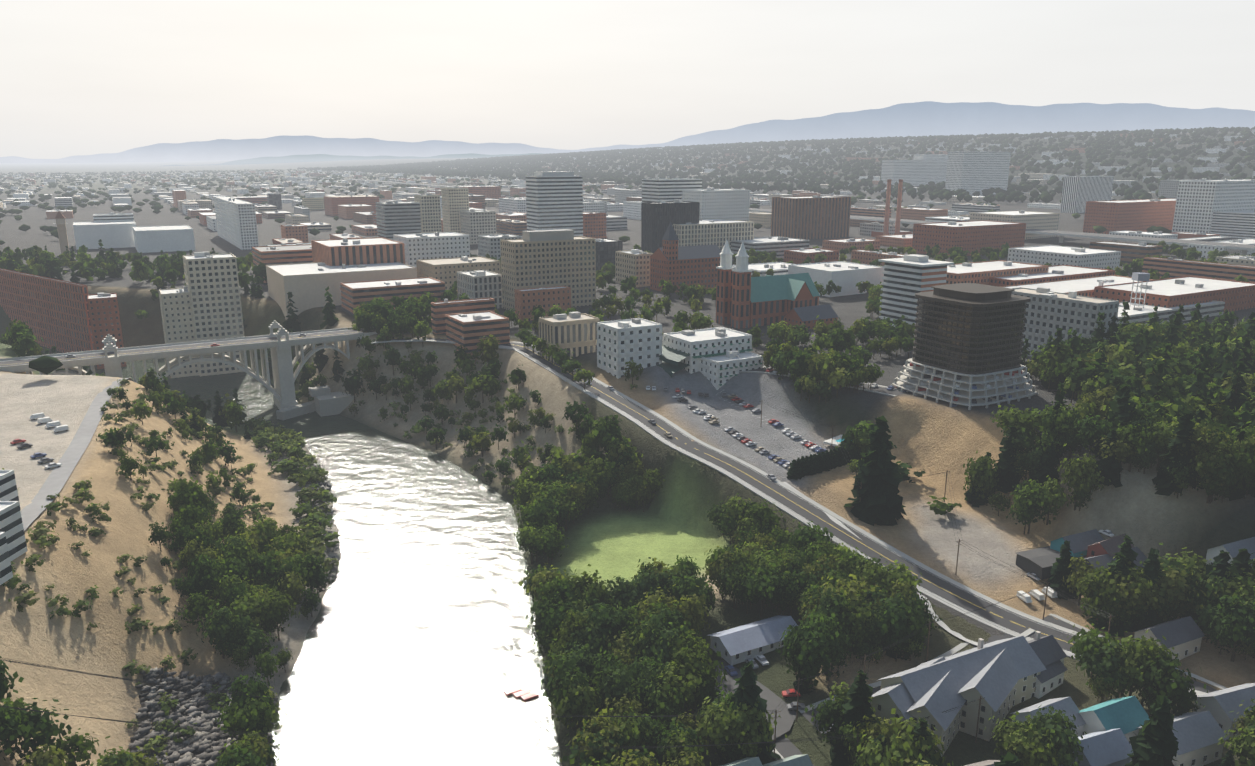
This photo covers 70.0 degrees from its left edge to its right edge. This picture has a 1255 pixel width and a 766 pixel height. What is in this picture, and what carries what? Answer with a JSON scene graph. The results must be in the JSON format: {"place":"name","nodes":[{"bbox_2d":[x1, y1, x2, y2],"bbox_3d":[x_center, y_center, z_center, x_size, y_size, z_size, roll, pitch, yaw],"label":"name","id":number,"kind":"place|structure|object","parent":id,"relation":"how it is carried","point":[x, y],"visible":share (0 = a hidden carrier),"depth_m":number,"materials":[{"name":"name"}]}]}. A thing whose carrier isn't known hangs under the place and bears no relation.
{"place":"outdoors","nodes":[
{"label":"outdoors","id":0,"kind":"place"},
{"bbox_2d":[0,135,558,162],"bbox_3d":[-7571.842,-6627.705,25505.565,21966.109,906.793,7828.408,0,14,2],"label":"mountain range","id":1,"kind":"structure","parent":0,"point":[240,149],"depth_m":26922.97,"materials":[{"name":"blue"}]},
{"bbox_2d":[36,345,563,765],"bbox_3d":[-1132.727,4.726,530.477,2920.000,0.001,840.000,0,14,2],"label":"river water","id":2,"kind":"structure","parent":0,"point":[427,603],"depth_m":266.34,"materials":[{"name":"white liquid"}]},
{"bbox_2d":[504,686,538,700],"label":"rafts","id":3,"kind":"object","parent":2,"relation":"on","point":[524,694],"visible":1,"depth_m":228.97,"materials":[{"name":"paint"}]},
{"bbox_2d":[164,153,541,165],"bbox_3d":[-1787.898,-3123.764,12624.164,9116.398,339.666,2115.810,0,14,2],"label":"hills","id":4,"kind":"structure","parent":0,"point":[298,158],"depth_m":12835.25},
{"bbox_2d":[0,133,1254,765],"bbox_3d":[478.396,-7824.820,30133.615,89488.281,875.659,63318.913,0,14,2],"label":"ground","id":5,"kind":"structure","parent":0,"point":[670,525],"depth_m":321.20,"materials":[{"name":"beige soil"}]},
{"bbox_2d":[0,470,26,584],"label":"kendall yards condos","id":6,"kind":"structure","parent":5,"relation":"on","point":[13,545],"depth_m":223.90,"materials":[{"name":"white glass"}]},
{"bbox_2d":[0,320,376,409],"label":"arch bridge","id":7,"kind":"structure","parent":5,"relation":"on","point":[110,356],"depth_m":473.49,"materials":[{"name":"concrete"}]},
{"bbox_2d":[128,453,338,765],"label":"riprap rocks","id":8,"kind":"object","parent":5,"relation":"on","point":[201,740],"visible":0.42,"depth_m":212.19,"materials":[{"name":"grey stone"}]},
{"bbox_2d":[276,385,355,419],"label":"falls powerhouse","id":9,"kind":"structure","parent":5,"relation":"on","point":[326,401],"depth_m":481.04,"materials":[{"name":"grey concrete"}]},
{"bbox_2d":[21,338,1225,765],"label":"road","id":10,"kind":"structure","parent":5,"relation":"on","point":[935,584],"depth_m":283.71,"materials":[{"name":"grey asphalt"}]},
{"bbox_2d":[10,333,1113,710],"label":"cars","id":11,"kind":"object","parent":10,"relation":"on","point":[746,441],"visible":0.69,"depth_m":332.24,"materials":[{"name":"paint"}]},
{"bbox_2d":[0,384,1254,765],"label":"trees","id":12,"kind":"object","parent":5,"relation":"on","point":[622,644],"visible":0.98,"depth_m":238.23,"materials":[{"name":"green plant"}]},
{"bbox_2d":[0,151,1254,377],"bbox_3d":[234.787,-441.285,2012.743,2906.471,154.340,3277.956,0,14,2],"label":"city buildings","id":13,"kind":"structure","parent":5,"relation":"on","point":[562,249],"depth_m":697.31,"materials":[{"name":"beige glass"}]},
{"bbox_2d":[0,280,1254,522],"bbox_3d":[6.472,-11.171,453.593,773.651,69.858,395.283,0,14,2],"label":"trees","id":14,"kind":"object","parent":5,"relation":"on","point":[1166,370],"visible":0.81,"depth_m":391.84,"materials":[{"name":"green plant"}]},
{"bbox_2d":[0,126,1254,373],"bbox_3d":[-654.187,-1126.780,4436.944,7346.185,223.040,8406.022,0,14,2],"label":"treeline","id":15,"kind":"object","parent":5,"relation":"on","point":[1100,144],"visible":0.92,"depth_m":2998.16,"materials":[{"name":"green plant"}]},
{"bbox_2d":[0,129,1254,356],"bbox_3d":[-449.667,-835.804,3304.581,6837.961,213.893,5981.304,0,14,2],"label":"city blocks","id":16,"kind":"structure","parent":5,"relation":"on","point":[1050,313],"depth_m":1358.63,"materials":[{"name":"glass"}]},
{"bbox_2d":[1129,272,1149,307],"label":"water tower","id":17,"kind":"structure","parent":16,"relation":"on","point":[1139,276],"depth_m":504.13,"materials":[{"name":"white metal"}]},
{"bbox_2d":[0,239,1254,370],"bbox_3d":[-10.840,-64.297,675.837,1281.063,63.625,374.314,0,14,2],"label":"trees","id":18,"kind":"object","parent":5,"relation":"on","point":[40,262],"visible":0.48,"depth_m":734.44,"materials":[{"name":"green plant"}]},
{"bbox_2d":[597,318,762,389],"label":"white hotel complex","id":19,"kind":"structure","parent":5,"relation":"on","point":[718,357],"depth_m":414.02,"materials":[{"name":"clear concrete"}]},
{"bbox_2d":[650,221,721,291],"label":"review tower","id":20,"kind":"structure","parent":5,"relation":"on","point":[673,262],"depth_m":644.85,"materials":[{"name":"red brick"}]},
{"bbox_2d":[716,240,837,328],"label":"church","id":21,"kind":"structure","parent":5,"relation":"on","point":[744,299],"depth_m":513.23,"materials":[{"name":"red brick"}]},
{"bbox_2d":[878,254,953,334],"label":"apartment tower","id":22,"kind":"structure","parent":5,"relation":"on","point":[906,278],"depth_m":481.98,"materials":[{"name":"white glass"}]},
{"bbox_2d":[830,539,1004,635],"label":"retaining wall","id":23,"kind":"structure","parent":5,"relation":"on","point":[991,631],"depth_m":246.01,"materials":[{"name":"concrete"}]},
{"bbox_2d":[759,401,1114,763],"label":"utility poles","id":24,"kind":"object","parent":5,"relation":"on","point":[865,660],"visible":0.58,"depth_m":228.40,"materials":[{"name":"brown wood"}]},
{"bbox_2d":[0,402,1110,749],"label":"power lines","id":25,"kind":"object","parent":24,"relation":"hanging from","point":[412,744],"visible":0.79,"depth_m":181.28,"materials":[{"name":"black metal"}]},
{"bbox_2d":[891,283,1037,409],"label":"office tower","id":26,"kind":"structure","parent":5,"relation":"on","point":[968,343],"depth_m":352.38,"materials":[{"name":"brown glass"}]},
{"bbox_2d":[707,529,1254,765],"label":"houses","id":27,"kind":"structure","parent":5,"relation":"on","point":[1003,676],"depth_m":202.39,"materials":[{"name":"grey"}]},
{"bbox_2d":[0,0,1254,158],"label":"sky","id":28,"kind":"structure","parent":0,"point":[78,77],"materials":[{"name":"white"}]},
{"bbox_2d":[823,435,843,446],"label":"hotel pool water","id":29,"kind":"structure","parent":0,"point":[834,441],"depth_m":348.08,"materials":[{"name":"liquid"}]},
{"bbox_2d":[541,101,1254,153],"bbox_3d":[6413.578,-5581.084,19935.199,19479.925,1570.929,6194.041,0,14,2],"label":"mountain range","id":30,"kind":"structure","parent":0,"point":[925,118],"depth_m":21475.34,"materials":[{"name":"blue"}]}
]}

